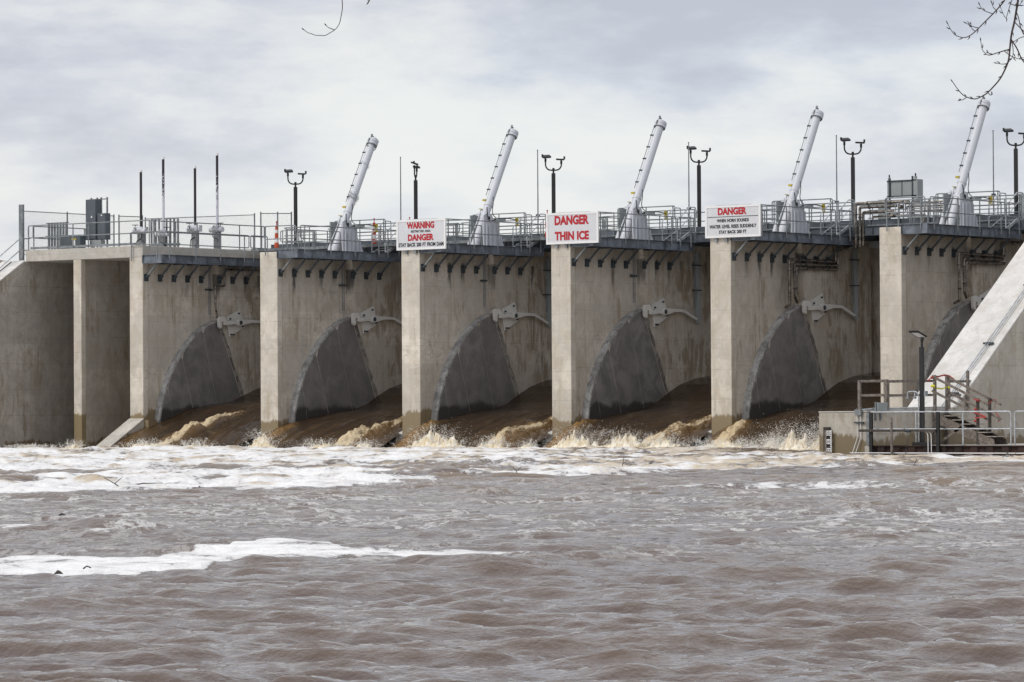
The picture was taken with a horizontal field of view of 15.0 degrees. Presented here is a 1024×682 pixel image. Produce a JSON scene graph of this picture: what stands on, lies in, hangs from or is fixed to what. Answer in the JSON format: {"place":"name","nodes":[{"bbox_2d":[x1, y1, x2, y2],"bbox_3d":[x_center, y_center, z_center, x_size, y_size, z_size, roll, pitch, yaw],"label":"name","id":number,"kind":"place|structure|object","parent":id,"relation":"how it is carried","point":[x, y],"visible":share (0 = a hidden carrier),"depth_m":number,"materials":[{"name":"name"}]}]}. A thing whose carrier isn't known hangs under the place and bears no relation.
{"place":"outdoors","nodes":[
{"label":"outdoors","id":0,"kind":"place"},
{"bbox_2d":[111,388,260,447],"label":"spillway water","id":1,"kind":"structure","parent":0,"point":[228,423],"depth_m":178.05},
{"bbox_2d":[249,384,401,447],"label":"spillway water","id":2,"kind":"structure","parent":0,"point":[378,418],"depth_m":173.11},
{"bbox_2d":[391,379,551,447],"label":"spillway water","id":3,"kind":"structure","parent":0,"point":[525,415],"depth_m":168.53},
{"bbox_2d":[0,438,1023,681],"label":"river water","id":4,"kind":"structure","parent":0,"point":[389,563],"depth_m":35.99,"materials":[{"name":"liquid"}]},
{"bbox_2d":[74,260,129,447],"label":"concrete pier","id":5,"kind":"structure","parent":4,"relation":"in","point":[101,350],"depth_m":183.51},
{"bbox_2d":[130,257,260,445],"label":"concrete pier","id":6,"kind":"structure","parent":4,"relation":"in","point":[186,352],"depth_m":182.32,"materials":[{"name":"concrete"}]},
{"bbox_2d":[26,245,259,262],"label":"sluice deck","id":7,"kind":"structure","parent":6,"relation":"on","point":[117,253],"depth_m":182.78,"materials":[{"name":"concrete"}]},
{"bbox_2d":[46,222,68,248],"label":"trash rack","id":8,"kind":"object","parent":7,"relation":"on","point":[62,230],"visible":0.55,"depth_m":185.90,"materials":[{"name":"metal"}]},
{"bbox_2d":[59,235,85,248],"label":"electrical cabinet","id":9,"kind":"object","parent":7,"relation":"on","point":[78,240],"visible":0.66,"depth_m":184.57,"materials":[{"name":"grey metal"}]},
{"bbox_2d":[28,220,150,250],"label":"guardrail","id":10,"kind":"object","parent":7,"relation":"on","point":[88,245],"visible":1,"depth_m":182.51,"materials":[{"name":"metal"}]},
{"bbox_2d":[86,197,107,247],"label":"electrical cabinet","id":11,"kind":"object","parent":7,"relation":"on","point":[93,208],"visible":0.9,"depth_m":184.76,"materials":[{"name":"metal"}]},
{"bbox_2d":[97,213,109,239],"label":"electrical cabinet","id":12,"kind":"object","parent":7,"relation":"on","point":[103,228],"visible":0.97,"depth_m":184.30,"materials":[{"name":"metal"}]},
{"bbox_2d":[132,170,147,245],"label":"valve actuator","id":13,"kind":"object","parent":7,"relation":"on","point":[140,237],"visible":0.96,"depth_m":184.28,"materials":[{"name":"metal"}]},
{"bbox_2d":[155,157,169,245],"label":"valve actuator","id":14,"kind":"object","parent":7,"relation":"on","point":[162,243],"visible":0.82,"depth_m":183.43,"materials":[{"name":"metal"}]},
{"bbox_2d":[150,218,179,246],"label":"trash rack","id":15,"kind":"object","parent":7,"relation":"on","point":[151,233],"visible":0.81,"depth_m":183.34,"materials":[{"name":"metal"}]},
{"bbox_2d":[186,166,201,247],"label":"valve actuator","id":16,"kind":"object","parent":7,"relation":"on","point":[191,228],"visible":0.88,"depth_m":184.88,"materials":[{"name":"metal"}]},
{"bbox_2d":[145,213,254,249],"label":"chain link fence","id":17,"kind":"object","parent":7,"relation":"on","point":[208,230],"visible":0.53,"depth_m":188.84,"materials":[{"name":"metal"}]},
{"bbox_2d":[151,220,263,249],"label":"guardrail","id":18,"kind":"object","parent":7,"relation":"on","point":[205,234],"visible":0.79,"depth_m":183.70,"materials":[{"name":"metal"}]},
{"bbox_2d":[209,153,223,248],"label":"valve actuator","id":19,"kind":"object","parent":7,"relation":"on","point":[214,228],"visible":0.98,"depth_m":184.84,"materials":[{"name":"metal"}]},
{"bbox_2d":[260,212,291,247],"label":"chain link fence","id":20,"kind":"object","parent":7,"relation":"on","point":[277,213],"visible":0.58,"depth_m":187.64,"materials":[{"name":"metal"}]},
{"bbox_2d":[142,254,259,283],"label":"catwalk","id":21,"kind":"object","parent":6,"relation":"attached to","point":[184,260],"visible":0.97,"depth_m":182.02,"materials":[{"name":"metal"}]},
{"bbox_2d":[130,231,267,262],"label":"guardrail","id":22,"kind":"object","parent":21,"relation":"attached to","point":[195,245],"visible":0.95,"depth_m":181.17,"materials":[{"name":"metal"}]},
{"bbox_2d":[214,269,259,318],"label":"steel pipe","id":23,"kind":"object","parent":6,"relation":"attached to","point":[215,299],"visible":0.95,"depth_m":183.79,"materials":[{"name":"silver metal"}]},
{"bbox_2d":[217,310,259,336],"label":"latch lever","id":24,"kind":"object","parent":6,"relation":"attached to","point":[234,322],"visible":0.95,"depth_m":184.56,"materials":[{"name":"metal"}]},
{"bbox_2d":[260,252,401,444],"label":"concrete pier","id":25,"kind":"structure","parent":4,"relation":"in","point":[321,353],"depth_m":177.40,"materials":[{"name":"concrete"}]},
{"bbox_2d":[280,229,340,250],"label":"handrail","id":26,"kind":"object","parent":25,"relation":"on","point":[301,241],"visible":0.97,"depth_m":177.46,"materials":[{"name":"metal"}]},
{"bbox_2d":[277,249,400,279],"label":"catwalk","id":27,"kind":"object","parent":25,"relation":"attached to","point":[321,255],"visible":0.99,"depth_m":177.15,"materials":[{"name":"metal"}]},
{"bbox_2d":[264,225,399,257],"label":"guardrail","id":28,"kind":"object","parent":27,"relation":"attached to","point":[355,240],"visible":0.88,"depth_m":176.20,"materials":[{"name":"metal"}]},
{"bbox_2d":[371,221,395,252],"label":"step ladder","id":29,"kind":"object","parent":27,"relation":"on","point":[390,249],"visible":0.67,"depth_m":180.10,"materials":[{"name":"metal"}]},
{"bbox_2d":[328,134,378,251],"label":"hydraulic cylinder","id":30,"kind":"object","parent":25,"relation":"on","point":[344,220],"visible":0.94,"depth_m":179.89,"materials":[{"name":"white paint"}]},
{"bbox_2d":[351,306,401,333],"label":"latch lever","id":31,"kind":"object","parent":25,"relation":"attached to","point":[368,319],"visible":0.98,"depth_m":179.61,"materials":[{"name":"grey paint"}]},
{"bbox_2d":[251,237,545,251],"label":"service ledge","id":32,"kind":"object","parent":25,"relation":"on","point":[394,244],"visible":0.36,"depth_m":180.23,"materials":[{"name":"metal"}]},
{"bbox_2d":[271,213,1023,253],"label":"service bridge","id":33,"kind":"structure","parent":25,"relation":"on","point":[872,235],"depth_m":169.30,"materials":[{"name":"metal"}]},
{"bbox_2d":[284,169,306,243],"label":"lamp post","id":34,"kind":"object","parent":33,"relation":"on","point":[287,171],"visible":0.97,"depth_m":187.02,"materials":[{"name":"metal"}]},
{"bbox_2d":[284,219,459,247],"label":"guardrail","id":35,"kind":"object","parent":33,"relation":"on","point":[359,232],"visible":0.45,"depth_m":184.17,"materials":[{"name":"metal"}]},
{"bbox_2d":[411,161,419,218],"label":"lamp post","id":36,"kind":"object","parent":33,"relation":"on","point":[415,195],"visible":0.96,"depth_m":182.52,"materials":[{"name":"metal"}]},
{"bbox_2d":[446,212,599,237],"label":"guardrail","id":37,"kind":"object","parent":33,"relation":"on","point":[525,217],"visible":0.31,"depth_m":177.81,"materials":[{"name":"metal"}]},
{"bbox_2d":[541,154,564,212],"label":"lamp post","id":38,"kind":"object","parent":33,"relation":"on","point":[545,157],"visible":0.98,"depth_m":177.63,"materials":[{"name":"metal"}]},
{"bbox_2d":[599,205,704,234],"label":"guardrail","id":39,"kind":"object","parent":33,"relation":"on","point":[667,219],"visible":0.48,"depth_m":172.68,"materials":[{"name":"metal"}]},
{"bbox_2d":[687,146,710,226],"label":"lamp post","id":40,"kind":"object","parent":33,"relation":"on","point":[691,148],"visible":0.98,"depth_m":172.73,"materials":[{"name":"metal"}]},
{"bbox_2d":[763,198,905,226],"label":"guardrail","id":41,"kind":"object","parent":33,"relation":"on","point":[811,212],"visible":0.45,"depth_m":167.93,"materials":[{"name":"metal"}]},
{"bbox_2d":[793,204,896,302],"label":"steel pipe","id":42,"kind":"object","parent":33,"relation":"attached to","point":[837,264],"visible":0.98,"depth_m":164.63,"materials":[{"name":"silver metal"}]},
{"bbox_2d":[796,210,894,293],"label":"steel pipe","id":43,"kind":"object","parent":33,"relation":"attached to","point":[863,242],"visible":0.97,"depth_m":164.87,"materials":[{"name":"silver metal"}]},
{"bbox_2d":[840,137,864,219],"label":"lamp post","id":44,"kind":"object","parent":33,"relation":"on","point":[852,171],"visible":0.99,"depth_m":167.84,"materials":[{"name":"metal"}]},
{"bbox_2d":[887,173,922,218],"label":"equipment enclosure","id":45,"kind":"object","parent":33,"relation":"on","point":[913,186],"visible":0.92,"depth_m":165.60,"materials":[{"name":"metal"}]},
{"bbox_2d":[872,200,942,222],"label":"steel pipe","id":46,"kind":"object","parent":33,"relation":"on","point":[893,215],"visible":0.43,"depth_m":163.84,"materials":[{"name":"silver metal"}]},
{"bbox_2d":[868,190,1021,224],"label":"guardrail","id":47,"kind":"object","parent":33,"relation":"on","point":[997,204],"visible":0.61,"depth_m":162.95,"materials":[{"name":"metal"}]},
{"bbox_2d":[1003,128,1023,213],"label":"lamp post","id":48,"kind":"object","parent":33,"relation":"on","point":[1007,130],"visible":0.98,"depth_m":162.95,"materials":[{"name":"metal"}]},
{"bbox_2d":[4,408,856,449],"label":"spray","id":49,"kind":"object","parent":4,"relation":"on","point":[774,441],"visible":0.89,"depth_m":160.53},
{"bbox_2d":[62,430,818,449],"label":"whitewater","id":50,"kind":"structure","parent":4,"relation":"on","point":[626,441],"depth_m":160.67,"materials":[{"name":"beige liquid"}]},
{"bbox_2d":[401,250,551,444],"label":"concrete pier","id":51,"kind":"structure","parent":4,"relation":"in","point":[463,352],"depth_m":172.51,"materials":[{"name":"concrete"}]},
{"bbox_2d":[446,223,481,244],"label":"handrail","id":52,"kind":"object","parent":51,"relation":"on","point":[456,230],"visible":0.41,"depth_m":172.66,"materials":[{"name":"metal"}]},
{"bbox_2d":[419,243,543,274],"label":"catwalk","id":53,"kind":"object","parent":51,"relation":"attached to","point":[481,250],"visible":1,"depth_m":172.46,"materials":[{"name":"metal"}]},
{"bbox_2d":[407,218,543,252],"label":"guardrail","id":54,"kind":"object","parent":53,"relation":"attached to","point":[497,234],"visible":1,"depth_m":172.58,"materials":[{"name":"metal"}]},
{"bbox_2d":[396,218,446,253],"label":"warning sign","id":55,"kind":"object","parent":54,"relation":"attached to","point":[415,235],"visible":1,"depth_m":169.96,"materials":[{"name":"metal"}]},
{"bbox_2d":[512,213,545,246],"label":"step ladder","id":56,"kind":"object","parent":53,"relation":"on","point":[527,242],"visible":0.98,"depth_m":175.13,"materials":[{"name":"metal"}]},
{"bbox_2d":[467,125,518,245],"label":"hydraulic cylinder","id":57,"kind":"object","parent":51,"relation":"on","point":[485,214],"visible":0.91,"depth_m":174.92,"materials":[{"name":"white paint"}]},
{"bbox_2d":[492,302,548,330],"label":"latch lever","id":58,"kind":"object","parent":51,"relation":"attached to","point":[510,315],"visible":1,"depth_m":174.65,"materials":[{"name":"metal"}]},
{"bbox_2d":[543,258,551,326],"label":"downpipe","id":59,"kind":"object","parent":51,"relation":"attached to","point":[548,294],"visible":0.91,"depth_m":176.91,"materials":[{"name":"metal"}]},
{"bbox_2d":[551,244,710,440],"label":"concrete pier","id":60,"kind":"structure","parent":4,"relation":"in","point":[614,351],"depth_m":167.70,"materials":[{"name":"concrete"}]},
{"bbox_2d":[599,217,631,238],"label":"handrail","id":61,"kind":"object","parent":60,"relation":"on","point":[606,224],"visible":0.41,"depth_m":167.73,"materials":[{"name":"metal"}]},
{"bbox_2d":[570,237,693,269],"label":"catwalk","id":62,"kind":"object","parent":60,"relation":"attached to","point":[611,244],"visible":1,"depth_m":167.48,"materials":[{"name":"metal"}]},
{"bbox_2d":[560,211,693,246],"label":"guardrail","id":63,"kind":"object","parent":62,"relation":"attached to","point":[649,228],"visible":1,"depth_m":167.61,"materials":[{"name":"metal"}]},
{"bbox_2d":[546,211,598,247],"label":"warning sign","id":64,"kind":"object","parent":63,"relation":"attached to","point":[566,229],"visible":1,"depth_m":164.97,"materials":[{"name":"metal"}]},
{"bbox_2d":[662,207,695,241],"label":"step ladder","id":65,"kind":"object","parent":62,"relation":"on","point":[677,236],"visible":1,"depth_m":170.21,"materials":[{"name":"metal"}]},
{"bbox_2d":[615,116,666,239],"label":"hydraulic cylinder","id":66,"kind":"object","parent":60,"relation":"on","point":[641,221],"visible":0.91,"depth_m":169.94,"materials":[{"name":"white paint"}]},
{"bbox_2d":[642,298,697,326],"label":"latch lever","id":67,"kind":"object","parent":60,"relation":"attached to","point":[659,311],"visible":1,"depth_m":169.65,"materials":[{"name":"metal"}]},
{"bbox_2d":[692,252,701,322],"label":"downpipe","id":68,"kind":"object","parent":60,"relation":"attached to","point":[697,265],"visible":1,"depth_m":171.93,"materials":[{"name":"metal"}]},
{"bbox_2d":[710,237,880,435],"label":"concrete pier","id":69,"kind":"structure","parent":4,"relation":"in","point":[770,353],"depth_m":162.79,"materials":[{"name":"concrete"}]},
{"bbox_2d":[730,231,852,263],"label":"catwalk","id":70,"kind":"object","parent":69,"relation":"attached to","point":[772,237],"visible":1,"depth_m":162.41,"materials":[{"name":"metal"}]},
{"bbox_2d":[717,204,852,240],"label":"guardrail","id":71,"kind":"object","parent":70,"relation":"attached to","point":[831,223],"visible":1,"depth_m":162.69,"materials":[{"name":"metal"}]},
{"bbox_2d":[705,204,760,241],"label":"warning sign","id":72,"kind":"object","parent":71,"relation":"attached to","point":[726,222],"visible":1,"depth_m":159.99,"materials":[{"name":"metal"}]},
{"bbox_2d":[820,199,854,234],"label":"step ladder","id":73,"kind":"object","parent":70,"relation":"on","point":[836,230],"visible":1,"depth_m":165.24,"materials":[{"name":"metal"}]},
{"bbox_2d":[772,106,824,233],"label":"hydraulic cylinder","id":74,"kind":"object","parent":69,"relation":"on","point":[799,214],"visible":0.94,"depth_m":164.96,"materials":[{"name":"white paint"}]},
{"bbox_2d":[801,293,854,322],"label":"latch lever","id":75,"kind":"object","parent":69,"relation":"attached to","point":[817,307],"visible":1,"depth_m":164.68,"materials":[{"name":"metal"}]},
{"bbox_2d":[784,200,903,308],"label":"steel pipe","id":76,"kind":"object","parent":69,"relation":"attached to","point":[835,254],"visible":0.99,"depth_m":164.41,"materials":[{"name":"silver metal"}]},
{"bbox_2d":[849,249,859,318],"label":"downpipe","id":77,"kind":"object","parent":69,"relation":"attached to","point":[854,260],"visible":0.85,"depth_m":166.95,"materials":[{"name":"metal"}]},
{"bbox_2d":[936,412,939,452],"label":"steel pile","id":78,"kind":"object","parent":4,"relation":"in","point":[937,432],"visible":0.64,"depth_m":133.67,"materials":[{"name":"black paint"}]},
{"bbox_2d":[865,443,1023,455],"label":"dock platform","id":79,"kind":"structure","parent":4,"relation":"in","point":[980,448],"depth_m":133.55,"materials":[{"name":"metal"}]},
{"bbox_2d":[906,330,930,444],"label":"lamp post","id":80,"kind":"object","parent":79,"relation":"on","point":[923,393],"visible":1,"depth_m":134.50,"materials":[{"name":"metal"}]},
{"bbox_2d":[850,452,1023,453],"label":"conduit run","id":81,"kind":"object","parent":79,"relation":"attached to","point":[931,453],"visible":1,"depth_m":133.84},
{"bbox_2d":[873,411,1023,444],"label":"dock railing","id":82,"kind":"object","parent":79,"relation":"on","point":[962,428],"visible":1,"depth_m":133.41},
{"bbox_2d":[931,375,1009,444],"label":"wooden stairs","id":83,"kind":"structure","parent":79,"relation":"on","point":[982,437],"depth_m":138.88,"materials":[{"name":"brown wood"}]},
{"bbox_2d":[879,227,1023,406],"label":"concrete pier","id":84,"kind":"structure","parent":4,"relation":"in","point":[919,292],"depth_m":156.31,"materials":[{"name":"concrete"}]},
{"bbox_2d":[895,201,959,226],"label":"handrail","id":85,"kind":"object","parent":84,"relation":"on","point":[914,215],"visible":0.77,"depth_m":157.56,"materials":[{"name":"metal"}]},
{"bbox_2d":[900,223,1021,257],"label":"catwalk","id":86,"kind":"object","parent":84,"relation":"attached to","point":[944,230],"visible":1,"depth_m":156.99,"materials":[{"name":"metal"}]},
{"bbox_2d":[885,196,1021,234],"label":"guardrail","id":87,"kind":"object","parent":86,"relation":"attached to","point":[979,214],"visible":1,"depth_m":156.26,"materials":[{"name":"metal"}]},
{"bbox_2d":[988,192,1023,228],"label":"step ladder","id":88,"kind":"object","parent":86,"relation":"on","point":[1005,223],"visible":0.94,"depth_m":160.30,"materials":[{"name":"metal"}]},
{"bbox_2d":[939,96,992,226],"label":"hydraulic cylinder","id":89,"kind":"object","parent":84,"relation":"on","point":[983,107],"visible":0.92,"depth_m":160.00,"materials":[{"name":"white paint"}]},
{"bbox_2d":[971,288,990,309],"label":"latch lever","id":90,"kind":"object","parent":84,"relation":"attached to","point":[976,301],"visible":0.37,"depth_m":158.88,"materials":[{"name":"metal"}]},
{"bbox_2d":[953,241,1023,303],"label":"steel pipe","id":91,"kind":"object","parent":84,"relation":"attached to","point":[965,272],"visible":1,"depth_m":158.51,"materials":[{"name":"silver metal"}]},
{"bbox_2d":[0,0,1023,261],"label":"sky","id":92,"kind":"structure","parent":0,"point":[94,94],"materials":[{"name":"grey"}]},
{"bbox_2d":[541,376,711,447],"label":"spillway water","id":93,"kind":"structure","parent":0,"point":[684,409],"depth_m":163.75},
{"bbox_2d":[703,372,880,446],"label":"spillway water","id":94,"kind":"structure","parent":0,"point":[841,395],"depth_m":160.39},
{"bbox_3d":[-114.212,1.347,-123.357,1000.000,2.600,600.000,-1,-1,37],"label":"river water","id":95,"kind":"structure","parent":0,"visible":0},
{"bbox_2d":[0,260,73,446],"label":"abutment wall","id":96,"kind":"structure","parent":95,"relation":"in","point":[36,353],"depth_m":185.09,"materials":[{"name":"concrete"}]},
{"bbox_2d":[19,204,23,260],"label":"steel post","id":97,"kind":"object","parent":96,"relation":"on","point":[21,231],"visible":1,"depth_m":184.81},
{"bbox_2d":[24,211,114,254],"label":"chain link fence","id":98,"kind":"object","parent":96,"relation":"on","point":[113,215],"visible":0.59,"depth_m":187.19,"materials":[{"name":"metal"}]},
{"bbox_2d":[96,418,156,446],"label":"wing wall","id":99,"kind":"structure","parent":95,"relation":"in","point":[129,426],"depth_m":179.53,"materials":[{"name":"concrete"}]},
{"bbox_2d":[890,417,892,454],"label":"metal post","id":100,"kind":"object","parent":95,"relation":"in","point":[891,433],"visible":0.65,"depth_m":134.54,"materials":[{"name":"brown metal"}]},
{"bbox_2d":[859,429,935,431],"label":"railing","id":101,"kind":"object","parent":100,"relation":"attached to","point":[896,430],"visible":1,"depth_m":134.54,"materials":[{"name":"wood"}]},
{"bbox_2d":[818,243,1023,453],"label":"abutment wall","id":102,"kind":"structure","parent":95,"relation":"in","point":[996,371],"depth_m":143.18,"materials":[{"name":"concrete"}]},
{"bbox_2d":[823,427,831,452],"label":"gauge board","id":103,"kind":"object","parent":102,"relation":"attached to","point":[827,438],"visible":0.82,"depth_m":136.74,"materials":[{"name":"white wood"}]},
{"bbox_2d":[862,406,944,410],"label":"conduit run","id":104,"kind":"object","parent":102,"relation":"on","point":[904,408],"visible":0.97,"depth_m":138.09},
{"bbox_2d":[857,371,970,410],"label":"timber railing","id":105,"kind":"object","parent":102,"relation":"on","point":[887,395],"visible":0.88,"depth_m":137.58,"materials":[{"name":"brown wood"}]},
{"bbox_2d":[910,284,1023,408],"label":"conduit run","id":106,"kind":"object","parent":102,"relation":"attached to","point":[985,343],"visible":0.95,"depth_m":143.31,"materials":[{"name":"metal"}]},
{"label":"bank tree","id":107,"kind":"object","parent":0,"visible":0},
{"bbox_2d":[946,0,1023,100],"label":"tree branch","id":108,"kind":"object","parent":107,"relation":"hanging from","point":[1013,25],"visible":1,"depth_m":14.00,"materials":[{"name":"brown plant"}]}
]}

